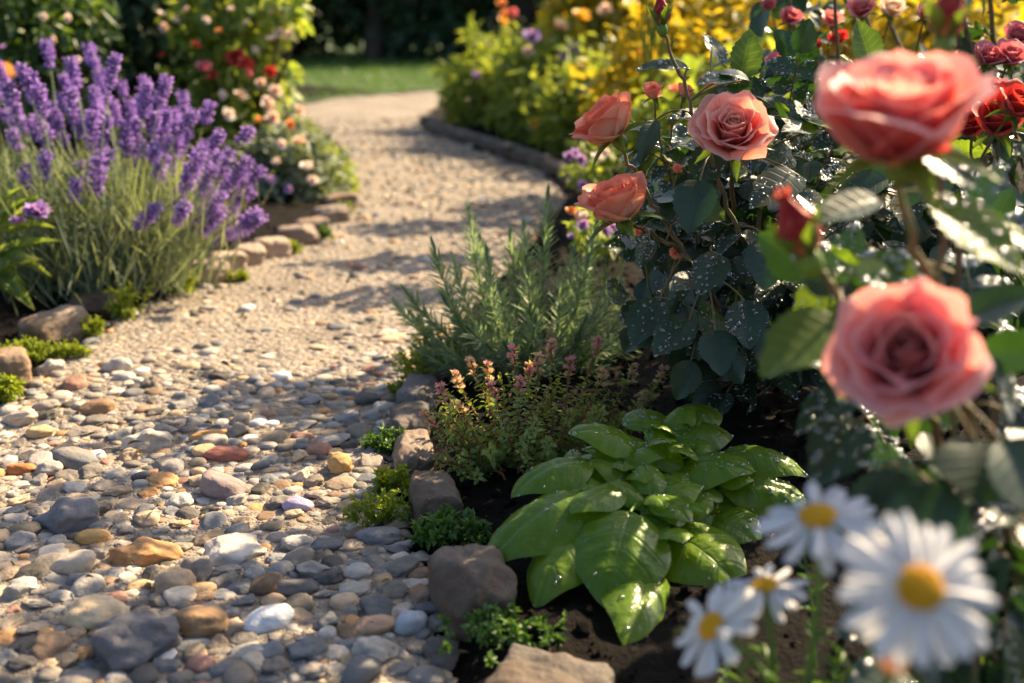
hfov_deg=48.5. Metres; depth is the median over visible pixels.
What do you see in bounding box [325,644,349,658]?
pebble
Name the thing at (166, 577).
pebble
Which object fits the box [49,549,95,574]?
pebble
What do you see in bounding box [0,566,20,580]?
pebble
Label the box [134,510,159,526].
pebble
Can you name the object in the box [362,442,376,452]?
pebble
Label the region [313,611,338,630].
pebble
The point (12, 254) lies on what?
scabious plant
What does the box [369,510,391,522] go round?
pebble
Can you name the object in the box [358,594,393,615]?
pebble
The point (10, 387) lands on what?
moss tuft
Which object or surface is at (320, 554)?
pebble
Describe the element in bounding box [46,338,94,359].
moss tuft
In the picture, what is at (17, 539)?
pebble
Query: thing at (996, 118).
rose bush
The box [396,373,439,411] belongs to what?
edging stone
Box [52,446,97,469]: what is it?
pebble
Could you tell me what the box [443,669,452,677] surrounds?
pebble
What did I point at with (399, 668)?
pebble
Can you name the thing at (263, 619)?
pebble
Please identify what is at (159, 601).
pebble
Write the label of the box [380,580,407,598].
pebble
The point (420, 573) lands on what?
pebble
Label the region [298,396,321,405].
pebble
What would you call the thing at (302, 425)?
pebble
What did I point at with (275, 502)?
pebble
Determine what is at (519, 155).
edging stone
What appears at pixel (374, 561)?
pebble
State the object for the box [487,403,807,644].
basil plant
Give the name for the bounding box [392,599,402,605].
pebble
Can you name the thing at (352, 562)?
pebble
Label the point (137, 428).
pebble
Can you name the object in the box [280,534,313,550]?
pebble
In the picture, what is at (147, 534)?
pebble
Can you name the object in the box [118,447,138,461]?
pebble
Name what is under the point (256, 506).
pebble
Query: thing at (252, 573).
pebble
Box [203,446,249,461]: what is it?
pebble
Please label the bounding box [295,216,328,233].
edging stone
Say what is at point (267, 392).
pebble
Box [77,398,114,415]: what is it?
pebble
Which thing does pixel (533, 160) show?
edging stone
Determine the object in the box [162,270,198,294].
moss tuft
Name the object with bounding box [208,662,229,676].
pebble
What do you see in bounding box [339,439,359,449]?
pebble
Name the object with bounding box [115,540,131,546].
pebble
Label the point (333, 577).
pebble
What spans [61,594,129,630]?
pebble
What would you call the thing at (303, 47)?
tree
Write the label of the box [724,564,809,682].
daisy
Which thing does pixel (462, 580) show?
edging stone
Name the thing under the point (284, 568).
pebble
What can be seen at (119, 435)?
pebble
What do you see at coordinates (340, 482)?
pebble
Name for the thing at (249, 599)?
pebble
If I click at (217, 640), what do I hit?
pebble
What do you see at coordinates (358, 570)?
pebble
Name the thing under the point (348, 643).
pebble
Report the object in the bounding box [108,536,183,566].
pebble
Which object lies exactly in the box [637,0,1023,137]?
perennial plant
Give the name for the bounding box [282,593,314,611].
pebble
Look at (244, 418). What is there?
pebble
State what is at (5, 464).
pebble
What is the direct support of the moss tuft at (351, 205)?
on the path surface at (380, 106)
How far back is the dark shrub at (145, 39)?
4.38 m
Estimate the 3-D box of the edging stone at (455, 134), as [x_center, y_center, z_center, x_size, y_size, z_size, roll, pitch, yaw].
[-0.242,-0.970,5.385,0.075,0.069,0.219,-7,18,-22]
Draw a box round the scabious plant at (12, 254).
[0,186,59,309]
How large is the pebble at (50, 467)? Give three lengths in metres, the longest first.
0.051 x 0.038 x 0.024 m
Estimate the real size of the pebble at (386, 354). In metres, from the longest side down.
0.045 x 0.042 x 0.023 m
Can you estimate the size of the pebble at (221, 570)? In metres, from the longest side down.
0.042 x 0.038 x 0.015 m
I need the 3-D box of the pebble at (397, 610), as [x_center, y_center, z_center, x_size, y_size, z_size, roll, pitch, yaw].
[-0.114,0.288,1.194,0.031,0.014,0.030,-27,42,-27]
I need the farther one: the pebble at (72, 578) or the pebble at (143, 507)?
the pebble at (143, 507)
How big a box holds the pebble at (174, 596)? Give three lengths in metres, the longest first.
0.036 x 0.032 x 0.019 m
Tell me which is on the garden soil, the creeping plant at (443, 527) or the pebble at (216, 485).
the creeping plant at (443, 527)
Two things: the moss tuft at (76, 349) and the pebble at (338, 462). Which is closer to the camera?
the pebble at (338, 462)
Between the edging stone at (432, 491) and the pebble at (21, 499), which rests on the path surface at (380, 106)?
the pebble at (21, 499)
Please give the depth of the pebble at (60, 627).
1.17 m
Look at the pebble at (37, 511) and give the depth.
1.43 m
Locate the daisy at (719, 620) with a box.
[675,583,768,682]
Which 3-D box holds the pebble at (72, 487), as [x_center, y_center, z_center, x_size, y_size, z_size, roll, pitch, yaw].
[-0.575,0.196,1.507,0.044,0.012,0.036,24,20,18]
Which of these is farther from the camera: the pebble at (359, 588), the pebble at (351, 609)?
the pebble at (359, 588)
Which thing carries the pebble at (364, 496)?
on the path surface at (380, 106)
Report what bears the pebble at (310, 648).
on the path surface at (380, 106)
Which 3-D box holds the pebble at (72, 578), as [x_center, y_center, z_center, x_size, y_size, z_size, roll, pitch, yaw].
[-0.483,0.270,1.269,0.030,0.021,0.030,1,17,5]
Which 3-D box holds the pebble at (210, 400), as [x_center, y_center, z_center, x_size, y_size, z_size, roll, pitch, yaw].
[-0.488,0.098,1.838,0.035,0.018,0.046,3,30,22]
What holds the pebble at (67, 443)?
on the path surface at (380, 106)
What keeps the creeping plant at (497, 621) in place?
on the garden soil
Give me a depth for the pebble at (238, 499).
1.47 m
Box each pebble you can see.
[0,455,18,460]
[0,460,17,469]
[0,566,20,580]
[0,613,24,629]
[0,628,21,644]
[0,649,17,665]
[2,408,37,425]
[2,576,39,599]
[3,504,24,513]
[3,513,27,521]
[4,530,35,549]
[4,655,38,671]
[6,463,36,474]
[6,604,20,613]
[7,521,41,534]
[8,493,29,505]
[8,636,35,652]
[10,438,25,447]
[10,560,30,566]
[11,562,48,580]
[13,542,39,553]
[15,620,48,635]
[17,450,36,460]
[22,598,52,607]
[25,425,53,438]
[27,451,52,465]
[28,473,47,485]
[28,505,49,516]
[29,420,52,427]
[29,588,48,595]
[31,399,59,409]
[31,630,71,659]
[32,496,100,534]
[32,552,63,567]
[34,460,62,476]
[35,359,65,377]
[36,543,69,556]
[36,658,57,670]
[37,409,56,420]
[37,488,60,501]
[41,572,65,582]
[45,478,65,489]
[46,534,68,544]
[48,590,74,601]
[49,440,72,452]
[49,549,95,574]
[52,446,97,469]
[52,469,79,481]
[54,625,70,630]
[56,651,78,669]
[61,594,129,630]
[62,374,87,390]
[62,481,86,493]
[64,543,82,551]
[65,425,97,436]
[65,572,88,585]
[65,626,86,641]
[68,492,89,497]
[70,573,105,596]
[74,528,110,544]
[75,637,90,647]
[75,645,93,660]
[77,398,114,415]
[79,462,104,479]
[80,658,95,667]
[84,414,108,425]
[87,519,113,530]
[88,480,115,490]
[88,626,97,636]
[90,610,181,671]
[94,546,111,558]
[95,562,111,568]
[97,500,112,515]
[101,357,132,371]
[101,510,126,523]
[102,468,125,478]
[103,486,133,495]
[105,428,132,443]
[106,568,124,577]
[107,591,127,602]
[108,520,134,534]
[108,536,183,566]
[112,475,131,484]
[113,497,146,509]
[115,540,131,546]
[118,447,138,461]
[118,571,136,583]
[120,428,172,452]
[125,579,151,590]
[130,606,150,612]
[132,422,154,434]
[132,504,154,519]
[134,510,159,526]
[137,486,158,498]
[138,532,152,537]
[139,376,158,387]
[141,565,158,580]
[145,407,165,416]
[146,471,178,487]
[148,595,167,607]
[150,526,169,534]
[151,534,171,541]
[152,455,172,468]
[152,657,181,672]
[153,423,177,433]
[153,565,196,594]
[158,648,176,658]
[159,608,177,615]
[160,458,184,474]
[162,505,178,515]
[163,586,196,605]
[165,492,193,507]
[169,397,197,409]
[170,520,189,527]
[170,605,228,637]
[174,542,192,550]
[175,537,192,541]
[175,637,208,651]
[176,506,199,518]
[179,555,212,582]
[182,643,206,662]
[184,653,216,672]
[185,415,211,426]
[187,474,201,485]
[188,430,225,440]
[191,443,215,455]
[192,527,224,545]
[192,582,216,592]
[192,590,214,603]
[195,497,210,504]
[197,433,227,444]
[198,393,220,407]
[199,470,248,498]
[199,505,220,514]
[202,511,226,529]
[202,602,217,605]
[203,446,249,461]
[204,532,266,565]
[207,634,227,648]
[208,371,229,380]
[208,570,240,589]
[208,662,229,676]
[210,564,243,577]
[214,588,236,599]
[219,655,240,662]
[222,617,244,635]
[224,523,249,533]
[225,422,249,438]
[225,493,247,505]
[225,607,238,618]
[226,582,250,594]
[228,629,257,644]
[229,412,251,425]
[230,593,256,606]
[230,641,263,658]
[231,516,251,524]
[238,560,257,570]
[242,652,264,671]
[243,564,264,580]
[243,603,294,633]
[247,403,267,411]
[247,503,265,510]
[249,572,283,595]
[251,482,270,494]
[256,386,275,398]
[257,511,275,519]
[258,430,287,442]
[259,473,278,483]
[259,520,284,531]
[260,592,285,605]
[261,640,283,658]
[261,656,289,674]
[265,495,291,508]
[265,553,285,562]
[265,560,294,576]
[266,531,288,542]
[273,480,290,489]
[275,579,319,596]
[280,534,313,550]
[281,509,303,518]
[281,546,315,570]
[282,495,313,511]
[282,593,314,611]
[286,449,308,462]
[286,635,328,660]
[289,467,310,481]
[289,526,306,531]
[291,432,314,439]
[292,658,306,667]
[293,607,310,619]
[294,420,317,430]
[294,529,311,536]
[296,560,329,577]
[296,660,327,678]
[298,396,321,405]
[304,473,324,487]
[305,440,331,455]
[305,489,326,498]
[310,538,343,550]
[311,525,323,535]
[312,568,343,585]
[312,589,333,597]
[313,433,350,447]
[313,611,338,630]
[315,496,341,507]
[315,548,331,560]
[317,625,336,637]
[321,514,336,524]
[321,554,343,566]
[325,476,355,489]
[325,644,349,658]
[326,661,345,676]
[327,452,351,473]
[330,592,359,610]
[332,412,360,422]
[335,427,346,432]
[336,499,356,509]
[336,637,355,651]
[337,623,357,638]
[338,538,365,551]
[338,581,370,596]
[338,653,353,665]
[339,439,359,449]
[342,562,372,579]
[342,604,358,615]
[344,526,364,538]
[344,614,360,623]
[346,423,370,438]
[346,519,363,529]
[348,453,360,462]
[348,560,363,564]
[351,635,399,662]
[354,391,380,404]
[354,614,395,635]
[355,526,402,544]
[357,473,378,482]
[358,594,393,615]
[359,407,381,419]
[359,579,371,582]
[360,452,384,467]
[360,546,378,556]
[361,491,379,502]
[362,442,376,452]
[366,555,384,567]
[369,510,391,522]
[370,425,386,436]
[372,350,393,359]
[373,401,395,413]
[373,522,384,526]
[373,572,391,584]
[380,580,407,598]
[384,518,410,529]
[384,544,409,553]
[386,555,420,577]
[387,660,413,676]
[390,551,409,559]
[391,505,408,518]
[391,602,413,618]
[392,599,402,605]
[392,647,408,659]
[393,610,427,634]
[400,540,413,548]
[403,639,425,655]
[404,578,427,588]
[405,657,414,662]
[407,550,429,564]
[408,566,427,578]
[408,583,429,602]
[412,601,437,615]
[421,636,459,671]
[426,614,444,632]
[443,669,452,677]
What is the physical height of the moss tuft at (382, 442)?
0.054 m
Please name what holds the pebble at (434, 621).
on the path surface at (380, 106)
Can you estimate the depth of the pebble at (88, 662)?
1.10 m
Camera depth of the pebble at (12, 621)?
1.18 m
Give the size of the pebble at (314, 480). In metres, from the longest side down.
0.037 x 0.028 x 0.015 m
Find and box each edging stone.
[0,346,32,390]
[17,304,88,341]
[69,289,132,314]
[188,258,229,285]
[208,251,247,273]
[232,242,266,265]
[250,236,291,257]
[276,224,319,245]
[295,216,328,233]
[312,204,351,223]
[323,192,357,209]
[390,401,430,439]
[392,428,435,482]
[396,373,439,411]
[408,470,463,535]
[419,114,433,124]
[419,362,451,383]
[424,118,441,135]
[428,544,516,641]
[435,124,457,136]
[447,128,473,141]
[462,132,487,147]
[478,136,503,152]
[485,643,614,682]
[495,141,521,158]
[511,147,539,164]
[526,153,554,170]
[541,159,570,176]
[556,164,579,184]
[564,172,582,190]
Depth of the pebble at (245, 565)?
1.31 m
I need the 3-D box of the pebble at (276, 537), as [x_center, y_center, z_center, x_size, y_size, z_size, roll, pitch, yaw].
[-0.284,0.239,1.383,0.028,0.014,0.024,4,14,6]
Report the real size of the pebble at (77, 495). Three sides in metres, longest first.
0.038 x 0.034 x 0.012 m
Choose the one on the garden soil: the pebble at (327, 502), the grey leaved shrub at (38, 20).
the grey leaved shrub at (38, 20)
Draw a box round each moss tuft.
[0,335,53,365]
[0,372,26,402]
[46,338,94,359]
[79,314,106,337]
[101,281,151,319]
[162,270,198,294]
[220,267,251,283]
[289,238,304,253]
[317,224,334,239]
[336,200,354,213]
[360,421,405,454]
[370,462,411,496]
[385,367,431,396]
[391,327,465,378]
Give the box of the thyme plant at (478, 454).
[419,335,669,484]
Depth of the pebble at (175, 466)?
1.56 m
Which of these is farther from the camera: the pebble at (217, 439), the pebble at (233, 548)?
the pebble at (217, 439)
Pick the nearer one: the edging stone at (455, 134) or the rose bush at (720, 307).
the rose bush at (720, 307)
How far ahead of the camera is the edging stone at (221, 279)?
2.62 m
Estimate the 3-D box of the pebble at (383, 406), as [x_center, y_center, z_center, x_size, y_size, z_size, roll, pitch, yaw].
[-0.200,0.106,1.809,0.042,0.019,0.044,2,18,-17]
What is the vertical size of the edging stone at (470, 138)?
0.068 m
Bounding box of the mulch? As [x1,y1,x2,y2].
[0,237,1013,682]
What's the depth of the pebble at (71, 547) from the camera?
1.35 m
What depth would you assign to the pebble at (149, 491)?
1.50 m
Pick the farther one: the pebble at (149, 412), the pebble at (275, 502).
the pebble at (149, 412)
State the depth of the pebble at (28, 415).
1.75 m
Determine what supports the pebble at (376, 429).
on the path surface at (380, 106)
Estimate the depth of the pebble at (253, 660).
1.10 m
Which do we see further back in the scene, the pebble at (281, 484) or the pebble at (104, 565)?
the pebble at (281, 484)
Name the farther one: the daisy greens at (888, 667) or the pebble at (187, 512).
the pebble at (187, 512)
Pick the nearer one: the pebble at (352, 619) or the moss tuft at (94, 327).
the pebble at (352, 619)
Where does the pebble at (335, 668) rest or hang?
on the path surface at (380, 106)
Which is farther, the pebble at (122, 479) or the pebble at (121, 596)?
the pebble at (122, 479)
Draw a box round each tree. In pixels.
[260,3,360,60]
[306,0,523,61]
[430,0,576,49]
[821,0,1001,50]
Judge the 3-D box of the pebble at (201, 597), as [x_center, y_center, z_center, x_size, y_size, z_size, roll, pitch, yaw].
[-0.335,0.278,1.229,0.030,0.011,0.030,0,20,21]
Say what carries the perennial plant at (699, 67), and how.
on the garden soil
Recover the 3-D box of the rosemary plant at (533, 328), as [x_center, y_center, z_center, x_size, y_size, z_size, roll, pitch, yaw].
[0.015,-0.092,1.899,0.450,0.323,0.314,0,16,0]
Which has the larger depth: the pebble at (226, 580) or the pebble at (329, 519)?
the pebble at (329, 519)
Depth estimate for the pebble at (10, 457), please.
1.62 m
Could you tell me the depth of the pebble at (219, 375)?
1.93 m
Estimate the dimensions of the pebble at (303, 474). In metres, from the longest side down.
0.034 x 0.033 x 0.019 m
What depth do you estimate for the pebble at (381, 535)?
1.36 m
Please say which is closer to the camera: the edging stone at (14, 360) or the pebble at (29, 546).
the pebble at (29, 546)
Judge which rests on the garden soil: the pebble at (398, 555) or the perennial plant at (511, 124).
the perennial plant at (511, 124)
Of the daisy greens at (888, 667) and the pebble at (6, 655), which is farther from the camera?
the pebble at (6, 655)
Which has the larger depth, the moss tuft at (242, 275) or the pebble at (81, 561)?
the moss tuft at (242, 275)
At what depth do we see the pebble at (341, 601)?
1.21 m
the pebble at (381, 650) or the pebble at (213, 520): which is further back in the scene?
the pebble at (213, 520)
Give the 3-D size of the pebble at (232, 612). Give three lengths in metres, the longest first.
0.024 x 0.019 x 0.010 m
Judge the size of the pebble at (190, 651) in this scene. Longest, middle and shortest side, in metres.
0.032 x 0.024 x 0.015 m
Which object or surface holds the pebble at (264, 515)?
on the path surface at (380, 106)
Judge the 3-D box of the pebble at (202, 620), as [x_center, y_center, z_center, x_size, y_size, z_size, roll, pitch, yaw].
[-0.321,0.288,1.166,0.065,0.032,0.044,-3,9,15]
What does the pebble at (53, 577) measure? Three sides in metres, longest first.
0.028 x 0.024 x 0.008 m
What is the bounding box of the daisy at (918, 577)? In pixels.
[837,510,998,682]
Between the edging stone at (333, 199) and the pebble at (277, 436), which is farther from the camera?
the edging stone at (333, 199)
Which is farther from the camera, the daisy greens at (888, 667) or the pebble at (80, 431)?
the pebble at (80, 431)
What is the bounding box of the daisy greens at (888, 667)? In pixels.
[674,552,1014,682]
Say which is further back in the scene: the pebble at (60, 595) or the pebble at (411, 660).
the pebble at (60, 595)
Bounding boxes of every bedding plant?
[557,141,626,231]
[562,206,630,299]
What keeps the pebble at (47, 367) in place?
on the path surface at (380, 106)
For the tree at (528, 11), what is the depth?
13.46 m
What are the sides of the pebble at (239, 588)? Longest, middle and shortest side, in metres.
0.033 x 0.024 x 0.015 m
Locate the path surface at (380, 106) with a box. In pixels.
[0,88,562,682]
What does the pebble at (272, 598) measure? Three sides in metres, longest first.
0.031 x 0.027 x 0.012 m
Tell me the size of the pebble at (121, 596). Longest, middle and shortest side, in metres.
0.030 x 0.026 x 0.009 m
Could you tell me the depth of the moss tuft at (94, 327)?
2.19 m
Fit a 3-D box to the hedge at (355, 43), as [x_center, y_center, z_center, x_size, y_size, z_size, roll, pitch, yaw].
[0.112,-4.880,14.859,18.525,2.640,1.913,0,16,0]
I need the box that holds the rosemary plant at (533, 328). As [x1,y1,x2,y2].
[391,182,640,387]
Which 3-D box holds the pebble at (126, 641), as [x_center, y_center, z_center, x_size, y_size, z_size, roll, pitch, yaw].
[-0.373,0.300,1.118,0.088,0.064,0.077,-9,16,16]
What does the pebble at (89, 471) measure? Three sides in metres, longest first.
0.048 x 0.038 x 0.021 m
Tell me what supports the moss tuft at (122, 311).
on the garden soil
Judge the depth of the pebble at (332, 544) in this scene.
1.35 m
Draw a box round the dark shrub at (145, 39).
[0,0,283,160]
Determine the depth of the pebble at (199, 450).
1.62 m
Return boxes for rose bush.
[568,0,1023,415]
[705,0,1023,330]
[757,0,1023,682]
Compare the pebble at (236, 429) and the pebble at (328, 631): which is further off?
the pebble at (236, 429)
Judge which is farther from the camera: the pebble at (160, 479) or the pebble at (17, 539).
the pebble at (160, 479)
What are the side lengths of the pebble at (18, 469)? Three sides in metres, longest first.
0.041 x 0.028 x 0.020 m
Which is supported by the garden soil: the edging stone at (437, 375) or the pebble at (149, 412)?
the edging stone at (437, 375)
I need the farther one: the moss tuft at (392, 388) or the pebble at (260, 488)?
the moss tuft at (392, 388)
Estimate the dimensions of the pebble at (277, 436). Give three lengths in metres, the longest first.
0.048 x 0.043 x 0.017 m
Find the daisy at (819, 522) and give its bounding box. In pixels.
[754,481,882,682]
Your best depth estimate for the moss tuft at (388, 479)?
1.49 m
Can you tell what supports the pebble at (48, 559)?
on the path surface at (380, 106)
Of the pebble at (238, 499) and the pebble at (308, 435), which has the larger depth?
the pebble at (308, 435)
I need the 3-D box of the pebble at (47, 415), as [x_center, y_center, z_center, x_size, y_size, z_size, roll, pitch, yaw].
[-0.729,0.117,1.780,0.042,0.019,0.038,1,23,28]
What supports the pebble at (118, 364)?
on the path surface at (380, 106)
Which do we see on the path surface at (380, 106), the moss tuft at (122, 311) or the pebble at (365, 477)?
the pebble at (365, 477)
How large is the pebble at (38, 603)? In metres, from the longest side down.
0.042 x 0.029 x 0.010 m
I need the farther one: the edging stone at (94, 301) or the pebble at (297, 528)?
the edging stone at (94, 301)
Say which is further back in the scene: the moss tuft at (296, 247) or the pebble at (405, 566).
the moss tuft at (296, 247)
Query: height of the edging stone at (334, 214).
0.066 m
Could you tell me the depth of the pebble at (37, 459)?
1.61 m
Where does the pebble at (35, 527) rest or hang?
on the path surface at (380, 106)
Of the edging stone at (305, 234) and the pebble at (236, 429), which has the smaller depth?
the pebble at (236, 429)
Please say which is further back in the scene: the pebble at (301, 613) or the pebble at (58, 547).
the pebble at (58, 547)
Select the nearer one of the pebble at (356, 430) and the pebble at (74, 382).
the pebble at (356, 430)
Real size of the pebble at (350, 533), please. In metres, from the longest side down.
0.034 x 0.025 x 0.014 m
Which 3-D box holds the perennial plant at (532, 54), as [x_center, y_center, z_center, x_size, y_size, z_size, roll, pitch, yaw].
[0.193,-1.185,5.282,0.628,0.670,0.856,-10,19,-31]
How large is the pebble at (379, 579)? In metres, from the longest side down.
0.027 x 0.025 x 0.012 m
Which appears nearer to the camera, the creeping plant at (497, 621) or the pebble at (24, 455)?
the creeping plant at (497, 621)
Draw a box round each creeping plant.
[341,486,411,527]
[408,503,492,550]
[437,597,571,666]
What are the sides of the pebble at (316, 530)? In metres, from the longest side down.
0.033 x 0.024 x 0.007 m
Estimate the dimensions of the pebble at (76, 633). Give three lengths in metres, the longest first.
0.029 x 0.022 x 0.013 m
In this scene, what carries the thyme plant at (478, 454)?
on the garden soil
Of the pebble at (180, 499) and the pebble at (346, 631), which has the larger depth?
the pebble at (180, 499)
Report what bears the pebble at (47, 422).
on the path surface at (380, 106)
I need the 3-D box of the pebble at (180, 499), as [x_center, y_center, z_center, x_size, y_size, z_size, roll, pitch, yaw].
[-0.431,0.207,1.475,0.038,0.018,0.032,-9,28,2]
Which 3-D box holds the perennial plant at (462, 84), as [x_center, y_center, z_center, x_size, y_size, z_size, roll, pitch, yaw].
[-0.040,-1.331,5.811,0.800,0.688,0.870,0,16,0]
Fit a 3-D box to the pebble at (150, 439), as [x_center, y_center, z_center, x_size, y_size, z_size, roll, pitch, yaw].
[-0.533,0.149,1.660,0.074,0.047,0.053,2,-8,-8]
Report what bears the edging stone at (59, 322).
on the garden soil
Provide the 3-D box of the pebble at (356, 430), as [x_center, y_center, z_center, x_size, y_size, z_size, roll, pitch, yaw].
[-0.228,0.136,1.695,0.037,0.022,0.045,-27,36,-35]
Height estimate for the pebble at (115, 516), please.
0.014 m
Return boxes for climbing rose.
[154,0,313,173]
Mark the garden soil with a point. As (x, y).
(658, 658)
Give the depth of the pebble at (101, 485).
1.51 m
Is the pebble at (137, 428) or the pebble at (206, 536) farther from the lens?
the pebble at (137, 428)
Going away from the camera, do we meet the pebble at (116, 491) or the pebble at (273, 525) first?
the pebble at (273, 525)
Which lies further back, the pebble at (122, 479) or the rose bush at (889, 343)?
the pebble at (122, 479)
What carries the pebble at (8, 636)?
on the path surface at (380, 106)
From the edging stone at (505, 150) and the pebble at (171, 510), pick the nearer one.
the pebble at (171, 510)
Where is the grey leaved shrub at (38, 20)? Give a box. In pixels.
[0,0,129,178]
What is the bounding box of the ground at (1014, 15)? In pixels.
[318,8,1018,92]
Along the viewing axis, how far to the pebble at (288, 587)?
1.24 m
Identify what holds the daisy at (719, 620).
on the garden soil
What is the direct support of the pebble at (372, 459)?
on the path surface at (380, 106)
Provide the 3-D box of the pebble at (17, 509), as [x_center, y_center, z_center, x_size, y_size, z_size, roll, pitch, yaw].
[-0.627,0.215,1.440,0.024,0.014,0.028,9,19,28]
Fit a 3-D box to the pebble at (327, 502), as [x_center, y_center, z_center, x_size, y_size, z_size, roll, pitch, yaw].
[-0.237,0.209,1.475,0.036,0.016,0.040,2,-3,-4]
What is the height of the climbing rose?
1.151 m
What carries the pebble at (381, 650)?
on the path surface at (380, 106)
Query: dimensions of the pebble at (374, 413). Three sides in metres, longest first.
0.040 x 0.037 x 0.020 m
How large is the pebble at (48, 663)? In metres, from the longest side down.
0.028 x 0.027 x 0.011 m
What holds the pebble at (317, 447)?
on the path surface at (380, 106)
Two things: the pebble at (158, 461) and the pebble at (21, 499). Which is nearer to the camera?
the pebble at (21, 499)
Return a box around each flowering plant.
[211,95,370,203]
[295,130,358,192]
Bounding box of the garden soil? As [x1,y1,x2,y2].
[0,84,1023,682]
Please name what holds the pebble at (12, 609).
on the path surface at (380, 106)
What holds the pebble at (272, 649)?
on the path surface at (380, 106)
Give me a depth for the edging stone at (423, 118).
6.06 m
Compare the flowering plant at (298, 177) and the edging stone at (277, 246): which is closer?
the edging stone at (277, 246)
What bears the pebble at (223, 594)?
on the path surface at (380, 106)
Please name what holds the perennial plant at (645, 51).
on the garden soil
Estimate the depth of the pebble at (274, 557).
1.32 m
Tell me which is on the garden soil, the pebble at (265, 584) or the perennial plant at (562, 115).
the perennial plant at (562, 115)
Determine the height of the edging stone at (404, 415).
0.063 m
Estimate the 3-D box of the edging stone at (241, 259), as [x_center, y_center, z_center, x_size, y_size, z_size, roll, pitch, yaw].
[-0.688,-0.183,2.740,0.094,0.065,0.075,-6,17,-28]
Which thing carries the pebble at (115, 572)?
on the path surface at (380, 106)
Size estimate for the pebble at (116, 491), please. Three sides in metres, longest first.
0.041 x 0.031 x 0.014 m
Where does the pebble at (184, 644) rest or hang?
on the path surface at (380, 106)
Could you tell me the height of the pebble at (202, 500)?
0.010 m
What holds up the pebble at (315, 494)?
on the path surface at (380, 106)
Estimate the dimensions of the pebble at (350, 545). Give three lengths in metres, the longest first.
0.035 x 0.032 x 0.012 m
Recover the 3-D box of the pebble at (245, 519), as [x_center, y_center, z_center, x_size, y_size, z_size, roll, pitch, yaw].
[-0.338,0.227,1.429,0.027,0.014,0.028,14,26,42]
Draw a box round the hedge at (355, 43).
[310,0,1019,53]
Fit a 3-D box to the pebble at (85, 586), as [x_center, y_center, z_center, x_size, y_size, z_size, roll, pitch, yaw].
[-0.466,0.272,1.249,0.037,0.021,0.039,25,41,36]
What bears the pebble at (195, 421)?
on the path surface at (380, 106)
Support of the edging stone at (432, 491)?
on the garden soil
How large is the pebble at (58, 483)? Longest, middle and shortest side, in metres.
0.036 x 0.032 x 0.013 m
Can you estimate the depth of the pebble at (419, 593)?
1.23 m
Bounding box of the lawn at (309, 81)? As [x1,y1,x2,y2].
[281,51,494,104]
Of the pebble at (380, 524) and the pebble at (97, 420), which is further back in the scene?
the pebble at (97, 420)
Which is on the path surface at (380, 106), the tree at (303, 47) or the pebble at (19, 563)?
the pebble at (19, 563)
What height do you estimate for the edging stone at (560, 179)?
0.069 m
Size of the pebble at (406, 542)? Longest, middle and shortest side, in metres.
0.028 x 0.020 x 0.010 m
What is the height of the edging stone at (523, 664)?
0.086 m
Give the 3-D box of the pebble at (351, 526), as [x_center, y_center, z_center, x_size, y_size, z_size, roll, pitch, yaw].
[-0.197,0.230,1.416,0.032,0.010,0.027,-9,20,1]
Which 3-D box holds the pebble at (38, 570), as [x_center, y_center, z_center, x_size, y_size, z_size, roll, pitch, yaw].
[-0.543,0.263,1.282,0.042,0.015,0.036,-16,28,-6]
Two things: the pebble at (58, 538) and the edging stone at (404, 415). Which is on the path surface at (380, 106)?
the pebble at (58, 538)
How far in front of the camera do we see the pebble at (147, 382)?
1.90 m
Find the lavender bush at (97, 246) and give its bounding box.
[0,38,275,315]
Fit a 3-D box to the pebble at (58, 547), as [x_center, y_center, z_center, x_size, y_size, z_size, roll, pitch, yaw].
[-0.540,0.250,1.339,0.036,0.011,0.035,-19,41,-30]
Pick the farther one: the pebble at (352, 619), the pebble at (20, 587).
the pebble at (20, 587)
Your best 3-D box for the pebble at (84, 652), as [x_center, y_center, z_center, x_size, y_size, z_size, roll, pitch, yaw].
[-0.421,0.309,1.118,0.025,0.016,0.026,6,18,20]
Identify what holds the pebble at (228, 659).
on the path surface at (380, 106)
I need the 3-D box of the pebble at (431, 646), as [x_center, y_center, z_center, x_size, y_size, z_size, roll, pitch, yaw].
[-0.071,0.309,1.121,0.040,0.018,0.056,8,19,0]
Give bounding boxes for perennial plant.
[427,12,546,128]
[474,78,556,144]
[476,12,605,139]
[489,0,532,64]
[506,32,667,173]
[537,0,822,94]
[566,0,717,171]
[610,33,835,215]
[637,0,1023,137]
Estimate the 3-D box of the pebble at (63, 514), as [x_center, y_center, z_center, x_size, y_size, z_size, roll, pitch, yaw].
[-0.553,0.222,1.421,0.072,0.051,0.069,13,21,37]

